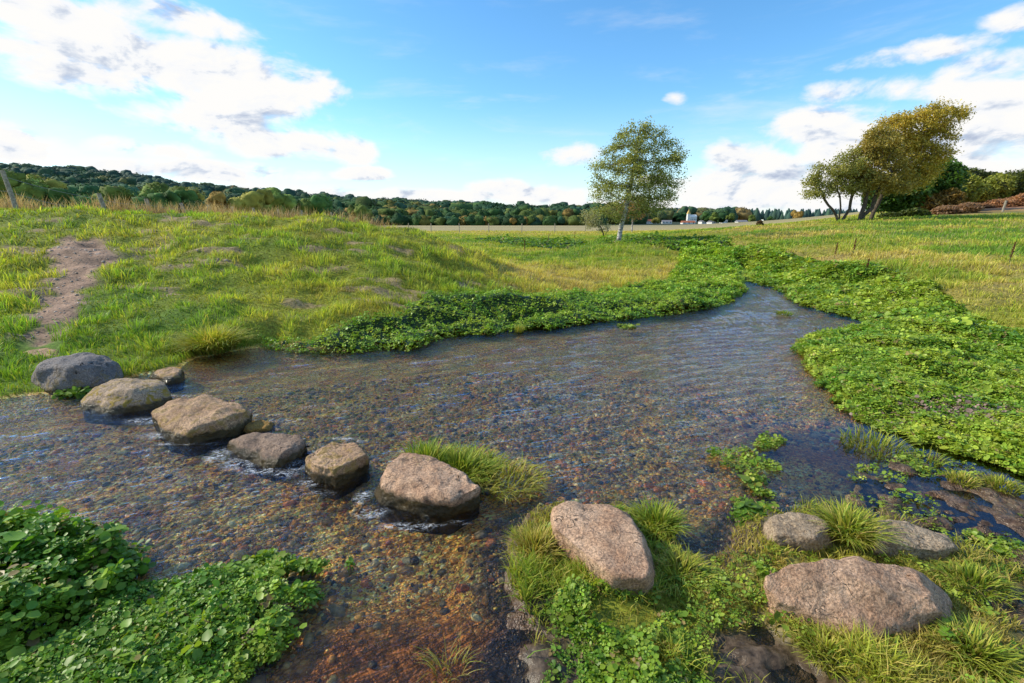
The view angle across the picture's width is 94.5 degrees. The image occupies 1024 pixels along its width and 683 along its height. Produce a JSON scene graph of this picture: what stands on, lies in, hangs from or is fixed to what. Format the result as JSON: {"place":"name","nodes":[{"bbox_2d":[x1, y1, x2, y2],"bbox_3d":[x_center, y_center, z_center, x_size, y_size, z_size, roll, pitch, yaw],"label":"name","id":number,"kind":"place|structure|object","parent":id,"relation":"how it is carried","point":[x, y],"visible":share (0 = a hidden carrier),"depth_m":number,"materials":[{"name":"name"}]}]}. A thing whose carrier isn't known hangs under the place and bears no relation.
{"place":"outdoors","nodes":[
{"label":"outdoors","id":0,"kind":"place"},
{"bbox_2d":[0,281,864,682],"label":"stream water","id":1,"kind":"structure","parent":0,"point":[538,335],"depth_m":4.18,"materials":[{"name":"liquid"}]},
{"bbox_2d":[51,386,91,399],"bbox_3d":[-4.226,0.447,4.646,0.590,0.143,0.480,0,14,0],"label":"watercress patch","id":2,"kind":"object","parent":1,"relation":"on","point":[78,392],"visible":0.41,"depth_m":4.48,"materials":[{"name":"green plant"}]},
{"bbox_2d":[31,352,123,396],"bbox_3d":[-4.486,0.358,4.866,1.027,0.494,0.628,10,17,35],"label":"boulder","id":3,"kind":"object","parent":1,"relation":"on","point":[50,376],"visible":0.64,"depth_m":4.59,"materials":[{"name":"grey stone"}]},
{"bbox_2d":[80,378,172,424],"bbox_3d":[-3.568,0.547,4.352,0.875,0.382,0.535,4,15,14],"label":"stepping stone","id":4,"kind":"object","parent":1,"relation":"on","point":[121,397],"visible":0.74,"depth_m":4.15,"materials":[{"name":"stone"}]},
{"bbox_2d":[149,367,184,392],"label":"stepping stone","id":5,"kind":"object","parent":1,"relation":"in","point":[168,376],"visible":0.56,"depth_m":4.88,"materials":[{"name":"beige stone"}]},
{"bbox_2d":[0,548,354,682],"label":"watercress bed","id":6,"kind":"object","parent":1,"relation":"on","point":[188,627],"visible":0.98,"depth_m":1.84,"materials":[{"name":"green plant"}]},
{"bbox_2d":[151,394,252,456],"bbox_3d":[-2.535,0.682,3.791,0.836,0.394,0.595,0,14,0],"label":"stepping stone","id":7,"kind":"object","parent":1,"relation":"on","point":[196,420],"visible":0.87,"depth_m":3.63,"materials":[{"name":"beige stone"}]},
{"bbox_2d":[243,420,274,434],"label":"stepping stone","id":8,"kind":"object","parent":1,"relation":"on","point":[260,426],"visible":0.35,"depth_m":3.75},
{"bbox_2d":[227,432,309,480],"bbox_3d":[-1.751,0.820,3.447,0.621,0.294,0.386,10,17,34],"label":"stepping stone","id":9,"kind":"object","parent":1,"relation":"on","point":[274,451],"visible":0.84,"depth_m":3.30,"materials":[{"name":"stone"}]},
{"bbox_2d":[305,442,369,499],"bbox_3d":[-1.181,0.854,3.189,0.378,0.328,0.492,-13,19,-42],"label":"stepping stone","id":10,"kind":"object","parent":1,"relation":"on","point":[333,466],"visible":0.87,"depth_m":3.03,"materials":[{"name":"beige stone"}]},
{"bbox_2d":[391,435,456,463],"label":"grass tussock","id":11,"kind":"object","parent":1,"relation":"on","point":[423,448],"depth_m":3.10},
{"bbox_2d":[374,452,480,534],"bbox_3d":[-0.516,0.918,2.879,0.672,0.378,0.566,0,14,0],"label":"stepping stone","id":12,"kind":"object","parent":1,"relation":"on","point":[427,486],"visible":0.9,"depth_m":2.71,"materials":[{"name":"beige stone"}]},
{"bbox_2d":[413,630,486,682],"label":"grass tussock","id":13,"kind":"object","parent":1,"relation":"on","point":[434,663],"depth_m":1.76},
{"bbox_2d":[429,441,519,484],"bbox_3d":[-0.370,0.782,3.091,0.846,0.164,0.652,0,14,0],"label":"grass tussock","id":14,"kind":"object","parent":1,"relation":"on","point":[465,459],"depth_m":3.11,"materials":[{"name":"plant"}]},
{"bbox_2d":[466,452,561,503],"bbox_3d":[-0.021,0.820,3.007,0.667,0.132,0.610,12,18,39],"label":"grass tussock","id":15,"kind":"object","parent":1,"relation":"on","point":[522,465],"depth_m":2.96,"materials":[{"name":"plant"}]},
{"bbox_2d":[617,323,639,329],"bbox_3d":[1.805,-0.234,7.450,0.409,0.113,0.256,-6,15,-21],"label":"watercress patch","id":16,"kind":"object","parent":1,"relation":"on","point":[630,326],"visible":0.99,"depth_m":7.44,"materials":[{"name":"green plant"}]},
{"bbox_2d":[706,444,783,473],"bbox_3d":[1.606,0.807,3.280,0.454,0.091,0.376,0,14,0],"label":"watercress patch","id":17,"kind":"object","parent":1,"relation":"on","point":[753,461],"visible":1,"depth_m":3.24,"materials":[{"name":"green plant"}]},
{"bbox_2d":[727,495,780,526],"bbox_3d":[1.363,0.981,2.668,0.280,0.124,0.381,7,16,24],"label":"watercress patch","id":18,"kind":"object","parent":1,"relation":"on","point":[746,504],"visible":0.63,"depth_m":2.69,"materials":[{"name":"green plant"}]},
{"bbox_2d":[736,470,776,499],"bbox_3d":[1.525,0.897,2.978,0.221,0.094,0.303,5,15,20],"label":"watercress patch","id":19,"kind":"object","parent":1,"relation":"on","point":[748,478],"visible":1,"depth_m":2.98,"materials":[{"name":"green plant"}]},
{"bbox_2d":[750,430,786,450],"bbox_3d":[1.910,0.748,3.553,0.327,0.066,0.213,-8,16,-29],"label":"watercress patch","id":20,"kind":"object","parent":1,"relation":"on","point":[763,442],"visible":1,"depth_m":3.52,"materials":[{"name":"green plant"}]},
{"bbox_2d":[763,512,834,552],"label":"bank stone","id":21,"kind":"object","parent":1,"relation":"on","point":[794,530],"visible":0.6,"depth_m":2.35,"materials":[{"name":"stone"}]},
{"bbox_2d":[831,422,919,462],"bbox_3d":[2.667,0.703,3.467,0.587,0.174,0.627,-8,16,-28],"label":"grass tussock","id":22,"kind":"object","parent":1,"relation":"on","point":[876,444],"depth_m":3.47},
{"bbox_2d":[893,447,931,472],"bbox_3d":[2.742,0.826,3.261,0.214,0.092,0.411,9,17,31],"label":"watercress patch","id":23,"kind":"object","parent":1,"relation":"on","point":[913,459],"visible":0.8,"depth_m":3.25,"materials":[{"name":"green plant"}]},
{"bbox_2d":[872,519,957,559],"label":"bank stone","id":24,"kind":"object","parent":1,"relation":"on","point":[929,543],"visible":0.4,"depth_m":2.28,"materials":[{"name":"stone"}]},
{"bbox_2d":[893,445,954,469],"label":"grass tussock","id":25,"kind":"object","parent":1,"relation":"on","point":[930,459],"depth_m":3.25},
{"bbox_2d":[848,452,1023,568],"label":"mud plants","id":26,"kind":"object","parent":1,"relation":"on","point":[864,468],"visible":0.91,"depth_m":2.89,"materials":[{"name":"green plant"}]},
{"bbox_2d":[965,528,1023,560],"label":"watercress patch","id":27,"kind":"object","parent":1,"relation":"on","point":[976,535],"visible":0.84,"depth_m":2.41,"materials":[{"name":"green plant"}]},
{"bbox_2d":[0,196,1023,682],"bbox_3d":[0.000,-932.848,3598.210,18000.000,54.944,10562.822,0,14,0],"label":"ground","id":28,"kind":"structure","parent":0,"point":[502,640],"depth_m":3.93,"materials":[{"name":"plant"}]},
{"bbox_2d":[0,168,51,210],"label":"tree","id":29,"kind":"object","parent":28,"relation":"on","point":[36,192],"visible":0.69,"depth_m":130.46,"materials":[{"name":"green plant"}]},
{"bbox_2d":[23,348,58,357],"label":"half buried stone","id":30,"kind":"object","parent":28,"relation":"on","point":[44,351],"visible":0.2,"depth_m":5.44,"materials":[{"name":"beige stone"}]},
{"bbox_2d":[26,174,68,189],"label":"tree","id":31,"kind":"object","parent":28,"relation":"on","point":[51,183],"visible":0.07,"depth_m":141.41,"materials":[{"name":"green plant"}]},
{"bbox_2d":[45,187,92,208],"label":"tree","id":32,"kind":"object","parent":28,"relation":"on","point":[53,194],"visible":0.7,"depth_m":135.37,"materials":[{"name":"green plant"}]},
{"bbox_2d":[0,500,156,663],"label":"watercress bed","id":33,"kind":"object","parent":28,"relation":"on","point":[57,566],"visible":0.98,"depth_m":2.03,"materials":[{"name":"green plant"}]},
{"bbox_2d":[67,183,99,195],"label":"tree","id":34,"kind":"object","parent":28,"relation":"on","point":[85,189],"visible":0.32,"depth_m":157.72,"materials":[{"name":"green plant"}]},
{"bbox_2d":[89,185,135,210],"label":"tree","id":35,"kind":"object","parent":28,"relation":"on","point":[115,192],"visible":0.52,"depth_m":140.34,"materials":[{"name":"green plant"}]},
{"bbox_2d":[99,184,140,210],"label":"tree","id":36,"kind":"object","parent":28,"relation":"on","point":[135,190],"visible":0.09,"depth_m":177.28,"materials":[{"name":"green plant"}]},
{"bbox_2d":[1,230,239,346],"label":"path rubble","id":37,"kind":"object","parent":28,"relation":"on","point":[197,250],"visible":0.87,"depth_m":7.96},
{"bbox_2d":[131,190,182,212],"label":"tree","id":38,"kind":"object","parent":28,"relation":"on","point":[167,197],"visible":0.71,"depth_m":133.52,"materials":[{"name":"green plant"}]},
{"bbox_2d":[136,181,184,196],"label":"tree","id":39,"kind":"object","parent":28,"relation":"on","point":[152,188],"visible":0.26,"depth_m":145.53,"materials":[{"name":"green plant"}]},
{"bbox_2d":[0,170,331,215],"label":"wire fence","id":40,"kind":"object","parent":28,"relation":"on","point":[11,193],"visible":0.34,"depth_m":11.13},
{"bbox_2d":[174,189,206,212],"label":"tree","id":41,"kind":"object","parent":28,"relation":"on","point":[189,196],"visible":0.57,"depth_m":141.56,"materials":[{"name":"green plant"}]},
{"bbox_2d":[183,187,206,200],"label":"tree","id":42,"kind":"object","parent":28,"relation":"on","point":[201,196],"visible":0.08,"depth_m":192.71,"materials":[{"name":"green plant"}]},
{"bbox_2d":[0,187,406,227],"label":"dry grass","id":43,"kind":"structure","parent":28,"relation":"on","point":[118,206],"depth_m":12.05,"materials":[{"name":"plant"}]},
{"bbox_2d":[0,162,413,208],"bbox_3d":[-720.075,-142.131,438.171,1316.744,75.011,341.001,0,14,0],"label":"hillside wood","id":44,"kind":"object","parent":28,"relation":"on","point":[68,175],"visible":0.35,"depth_m":431.74,"materials":[{"name":"plant"}]},
{"bbox_2d":[152,321,263,355],"bbox_3d":[-3.766,-0.084,5.918,1.344,0.402,1.298,-12,19,-41],"label":"grass tussock","id":45,"kind":"object","parent":28,"relation":"on","point":[214,342],"depth_m":5.80,"materials":[{"name":"plant"}]},
{"bbox_2d":[204,191,239,214],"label":"tree","id":46,"kind":"object","parent":28,"relation":"on","point":[220,197],"visible":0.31,"depth_m":156.19,"materials":[{"name":"green plant"}]},
{"bbox_2d":[227,189,274,215],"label":"tree","id":47,"kind":"object","parent":28,"relation":"on","point":[264,199],"visible":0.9,"depth_m":159.23,"materials":[{"name":"green plant"}]},
{"bbox_2d":[262,187,312,217],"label":"tree","id":48,"kind":"object","parent":28,"relation":"on","point":[286,201],"visible":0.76,"depth_m":180.88,"materials":[{"name":"green plant"}]},
{"bbox_2d":[305,194,332,216],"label":"tree","id":49,"kind":"object","parent":28,"relation":"on","point":[321,203],"visible":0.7,"depth_m":188.81,"materials":[{"name":"green plant"}]},
{"bbox_2d":[347,204,372,221],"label":"tree","id":50,"kind":"object","parent":28,"relation":"on","point":[362,209],"visible":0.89,"depth_m":199.97,"materials":[{"name":"green plant"}]},
{"bbox_2d":[298,205,607,220],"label":"valley wood","id":51,"kind":"object","parent":28,"relation":"on","point":[525,210],"visible":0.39,"depth_m":251.57,"materials":[{"name":"plant"}]},
{"bbox_2d":[300,213,608,225],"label":"valley scrub","id":52,"kind":"object","parent":28,"relation":"on","point":[481,220],"visible":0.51,"depth_m":219.11,"materials":[{"name":"plant"}]},
{"bbox_2d":[310,191,647,223],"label":"hillside wood","id":53,"kind":"object","parent":28,"relation":"on","point":[427,204],"visible":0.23,"depth_m":301.70,"materials":[{"name":"plant"}]},
{"bbox_2d":[408,223,585,232],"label":"meadow fence","id":54,"kind":"object","parent":28,"relation":"on","point":[488,228],"visible":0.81,"depth_m":60.27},
{"bbox_2d":[257,238,748,352],"bbox_3d":[3.918,-1.953,12.557,4.575,0.997,19.216,10,17,34],"label":"watercress bed","id":55,"kind":"object","parent":28,"relation":"on","point":[706,276],"visible":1,"depth_m":8.02,"materials":[{"name":"green plant"}]},
{"bbox_2d":[0,202,1023,682],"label":"grass","id":56,"kind":"structure","parent":28,"relation":"on","point":[868,652],"depth_m":8.18,"materials":[{"name":"plant"}]},
{"bbox_2d":[0,373,1023,682],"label":"pebbles","id":57,"kind":"object","parent":28,"relation":"on","point":[330,609],"visible":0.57,"depth_m":3.31,"materials":[{"name":"stone"}]},
{"bbox_2d":[473,234,589,248],"bbox_3d":[1.438,-6.838,32.075,5.364,0.653,16.783,-5,15,-20],"label":"watercress bed","id":58,"kind":"object","parent":28,"relation":"on","point":[541,241],"visible":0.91,"depth_m":28.82,"materials":[{"name":"green plant"}]},
{"bbox_2d":[494,516,570,563],"bbox_3d":[0.114,0.957,2.334,0.410,0.155,0.426,0,14,0],"label":"grass tussock","id":59,"kind":"object","parent":28,"relation":"on","point":[539,535],"depth_m":2.31,"materials":[{"name":"plant"}]},
{"bbox_2d":[579,207,611,235],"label":"shrub","id":60,"kind":"object","parent":28,"relation":"on","point":[589,223],"visible":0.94,"depth_m":36.73,"materials":[{"name":"green plant"}]},
{"bbox_2d":[550,501,655,596],"bbox_3d":[0.443,1.041,2.332,0.494,0.388,0.689,0,14,0],"label":"stepping stone","id":61,"kind":"object","parent":28,"relation":"on","point":[608,543],"visible":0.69,"depth_m":2.17,"materials":[{"name":"beige stone"}]},
{"bbox_2d":[546,574,714,682],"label":"watercress bed","id":62,"kind":"object","parent":28,"relation":"on","point":[649,669],"visible":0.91,"depth_m":1.78,"materials":[{"name":"green plant"}]},
{"bbox_2d":[616,194,651,231],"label":"tree","id":63,"kind":"object","parent":28,"relation":"on","point":[632,221],"visible":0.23,"depth_m":57.51,"materials":[{"name":"green plant"}]},
{"bbox_2d":[584,115,691,240],"bbox_3d":[5.980,-7.673,22.719,5.156,5.915,3.059,0,14,0],"label":"birch tree","id":64,"kind":"object","parent":28,"relation":"on","point":[645,199],"visible":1,"depth_m":22.42,"materials":[{"name":"green plant"}]},
{"bbox_2d":[651,217,660,223],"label":"tree","id":65,"kind":"object","parent":28,"relation":"on","point":[655,220],"visible":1,"depth_m":289.13,"materials":[{"name":"green plant"}]},
{"bbox_2d":[591,231,734,250],"bbox_3d":[7.194,-5.150,24.225,5.776,0.974,11.615,0,14,0],"label":"watercress bed","id":66,"kind":"object","parent":28,"relation":"on","point":[672,244],"visible":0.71,"depth_m":22.00,"materials":[{"name":"green plant"}]},
{"bbox_2d":[625,493,702,539],"bbox_3d":[0.776,0.911,2.522,0.462,0.152,0.446,0,14,0],"label":"grass tussock","id":67,"kind":"object","parent":28,"relation":"on","point":[668,517],"depth_m":2.50,"materials":[{"name":"plant"}]},
{"bbox_2d":[661,220,671,223],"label":"house","id":68,"kind":"structure","parent":28,"relation":"on","point":[666,221],"depth_m":318.19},
{"bbox_2d":[673,212,686,221],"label":"tree","id":69,"kind":"object","parent":28,"relation":"on","point":[679,216],"visible":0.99,"depth_m":317.26,"materials":[{"name":"green plant"}]},
{"bbox_2d":[680,221,695,223],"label":"house","id":70,"kind":"structure","parent":28,"relation":"on","point":[687,222],"depth_m":298.69,"materials":[{"name":"white tile"}]},
{"bbox_2d":[686,210,696,221],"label":"church","id":71,"kind":"structure","parent":28,"relation":"on","point":[689,217],"depth_m":385.44,"materials":[{"name":"white stone"}]},
{"bbox_2d":[651,539,733,598],"bbox_3d":[0.764,1.023,2.163,0.411,0.110,0.420,0,14,0],"label":"grass tussock","id":72,"kind":"object","parent":28,"relation":"on","point":[682,558],"depth_m":2.17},
{"bbox_2d":[647,206,751,221],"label":"village wood","id":73,"kind":"object","parent":28,"relation":"on","point":[741,213],"visible":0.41,"depth_m":414.97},
{"bbox_2d":[701,212,711,221],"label":"tree","id":74,"kind":"object","parent":28,"relation":"on","point":[706,216],"visible":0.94,"depth_m":306.94,"materials":[{"name":"green plant"}]},
{"bbox_2d":[709,212,719,221],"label":"tree","id":75,"kind":"object","parent":28,"relation":"on","point":[714,217],"visible":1,"depth_m":287.75,"materials":[{"name":"green plant"}]},
{"bbox_2d":[717,210,729,222],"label":"tree","id":76,"kind":"object","parent":28,"relation":"on","point":[722,216],"visible":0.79,"depth_m":315.34,"materials":[{"name":"green plant"}]},
{"bbox_2d":[725,213,734,221],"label":"tree","id":77,"kind":"object","parent":28,"relation":"on","point":[731,216],"visible":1,"depth_m":289.36,"materials":[{"name":"green plant"}]},
{"bbox_2d":[698,561,775,599],"bbox_3d":[1.027,1.072,2.113,0.392,0.087,0.227,0,14,0],"label":"watercress bed","id":78,"kind":"object","parent":28,"relation":"on","point":[765,570],"visible":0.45,"depth_m":2.14,"materials":[{"name":"green plant"}]},
{"bbox_2d":[748,214,755,221],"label":"tree","id":79,"kind":"object","parent":28,"relation":"on","point":[752,218],"visible":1,"depth_m":278.92,"materials":[{"name":"green plant"}]},
{"bbox_2d":[497,219,1023,312],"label":"seed stalks","id":80,"kind":"object","parent":28,"relation":"on","point":[799,247],"visible":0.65,"depth_m":14.65,"materials":[{"name":"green plant"}]},
{"bbox_2d":[756,220,764,224],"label":"shrub","id":81,"kind":"object","parent":28,"relation":"on","point":[759,222],"visible":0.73,"depth_m":31.58,"materials":[{"name":"green plant"}]},
{"bbox_2d":[519,504,1023,682],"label":"bank herbs","id":82,"kind":"object","parent":28,"relation":"on","point":[777,614],"visible":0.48,"depth_m":1.94,"materials":[{"name":"green plant"}]},
{"bbox_2d":[791,210,803,218],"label":"tree","id":83,"kind":"object","parent":28,"relation":"on","point":[796,214],"visible":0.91,"depth_m":297.43,"materials":[{"name":"yellow plant"}]},
{"bbox_2d":[751,208,866,220],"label":"conifer trees","id":84,"kind":"object","parent":28,"relation":"on","point":[776,214],"visible":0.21,"depth_m":593.22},
{"bbox_2d":[783,618,870,682],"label":"grass tussock","id":85,"kind":"object","parent":28,"relation":"on","point":[811,650],"depth_m":1.74,"materials":[{"name":"plant"}]},
{"bbox_2d":[797,144,875,220],"bbox_3d":[20.210,-9.776,29.493,5.044,4.769,3.026,0,14,0],"label":"hawthorn tree","id":86,"kind":"object","parent":28,"relation":"on","point":[839,181],"visible":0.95,"depth_m":29.17,"materials":[{"name":"green plant"}]},
{"bbox_2d":[793,493,916,557],"bbox_3d":[1.698,0.903,2.374,0.506,0.179,0.509,-8,16,-29],"label":"grass tussock","id":87,"kind":"object","parent":28,"relation":"on","point":[846,523],"depth_m":2.36,"materials":[{"name":"plant"}]},
{"bbox_2d":[763,556,952,642],"bbox_3d":[1.455,1.110,1.999,0.850,0.430,0.450,0,14,0],"label":"bank stone","id":88,"kind":"object","parent":28,"relation":"on","point":[885,598],"visible":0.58,"depth_m":1.87,"materials":[{"name":"beige stone"}]},
{"bbox_2d":[830,635,931,682],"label":"grass tussock","id":89,"kind":"object","parent":28,"relation":"on","point":[874,667],"depth_m":1.68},
{"bbox_2d":[740,243,1023,479],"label":"watercress bed","id":90,"kind":"object","parent":28,"relation":"on","point":[921,361],"visible":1,"depth_m":5.31,"materials":[{"name":"green plant"}]},
{"bbox_2d":[844,117,921,219],"bbox_3d":[22.902,-10.492,29.444,4.707,6.311,3.392,0,14,0],"label":"leaning tree","id":91,"kind":"object","parent":28,"relation":"on","point":[889,182],"visible":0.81,"depth_m":28.80,"materials":[{"name":"green plant"}]},
{"bbox_2d":[876,207,931,217],"bbox_3d":[27.121,-8.853,32.694,3.337,0.870,1.640,4,15,16],"label":"bramble mound","id":92,"kind":"object","parent":28,"relation":"on","point":[914,211],"visible":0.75,"depth_m":32.27,"materials":[{"name":"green plant"}]},
{"bbox_2d":[860,155,973,213],"bbox_3d":[32.354,-12.501,38.182,8.133,4.702,4.144,0,14,0],"label":"broadleaf tree","id":93,"kind":"object","parent":28,"relation":"on","point":[952,178],"visible":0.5,"depth_m":37.07,"materials":[{"name":"green plant"}]},
{"bbox_2d":[861,96,976,218],"bbox_3d":[25.758,-11.611,30.526,7.215,7.651,3.436,0,14,0],"label":"leaning tree","id":94,"kind":"object","parent":28,"relation":"on","point":[935,125],"visible":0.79,"depth_m":29.71,"materials":[{"name":"green plant"}]},
{"bbox_2d":[913,187,967,210],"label":"bush","id":95,"kind":"object","parent":28,"relation":"on","point":[953,196],"visible":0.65,"depth_m":36.73,"materials":[{"name":"brown plant"}]},
{"bbox_2d":[930,202,985,213],"bbox_3d":[33.353,-9.931,35.470,3.600,1.020,1.712,3,14,12],"label":"bramble mound","id":96,"kind":"object","parent":28,"relation":"on","point":[967,207],"visible":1,"depth_m":35.09,"materials":[{"name":"brown plant"}]},
{"bbox_2d":[943,468,984,488],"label":"grass tussock","id":97,"kind":"object","parent":28,"relation":"on","point":[960,475],"depth_m":2.96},
{"bbox_2d":[915,608,1023,682],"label":"grass tussock","id":98,"kind":"object","parent":28,"relation":"on","point":[1000,656],"depth_m":1.71,"materials":[{"name":"plant"}]},
{"bbox_2d":[962,171,986,201],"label":"bush","id":99,"kind":"object","parent":28,"relation":"on","point":[974,190],"visible":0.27,"depth_m":39.89,"materials":[{"name":"green plant"}]},
{"bbox_2d":[928,555,1023,611],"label":"grass tussock","id":100,"kind":"object","parent":28,"relation":"on","point":[980,576],"depth_m":2.09,"materials":[{"name":"plant"}]},
{"bbox_2d":[965,167,1000,178],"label":"bush","id":101,"kind":"object","parent":28,"relation":"on","point":[982,173],"visible":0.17,"depth_m":48.69,"materials":[{"name":"green plant"}]},
{"bbox_2d":[975,172,1017,202],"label":"bush","id":102,"kind":"object","parent":28,"relation":"on","point":[1002,185],"visible":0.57,"depth_m":42.85,"materials":[{"name":"green plant"}]},
{"bbox_2d":[972,471,1023,496],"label":"grass tussock","id":103,"kind":"object","parent":28,"relation":"on","point":[997,480],"depth_m":2.89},
{"bbox_2d":[981,193,1023,207],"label":"heather mound","id":104,"kind":"object","parent":28,"relation":"on","point":[1016,200],"visible":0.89,"depth_m":38.65,"materials":[{"name":"brown plant"}]},
{"bbox_2d":[1001,200,1007,211],"bbox_3d":[36.024,-9.777,34.661,0.240,1.068,0.147,0,14,0],"label":"fence post","id":105,"kind":"object","parent":28,"relation":"on","point":[1004,205],"visible":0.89,"depth_m":34.59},
{"bbox_2d":[1000,168,1023,196],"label":"bush","id":106,"kind":"object","parent":28,"relation":"on","point":[1018,174],"visible":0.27,"depth_m":44.18,"materials":[{"name":"green plant"}]},
{"bbox_2d":[1009,242,1015,262],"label":"dock plant","id":107,"kind":"object","parent":28,"relation":"on","point":[1013,248],"visible":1,"depth_m":11.03,"materials":[{"name":"brown plant"}]},
{"bbox_2d":[0,0,1023,220],"label":"sky","id":108,"kind":"structure","parent":0,"point":[507,102],"materials":[{"name":"blue"}]},
{"bbox_2d":[514,324,525,332],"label":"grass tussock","id":109,"kind":"object","parent":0,"point":[519,329],"depth_m":7.06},
{"bbox_2d":[775,309,795,315],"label":"grass tussock","id":110,"kind":"object","parent":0,"point":[783,312],"depth_m":8.36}
]}

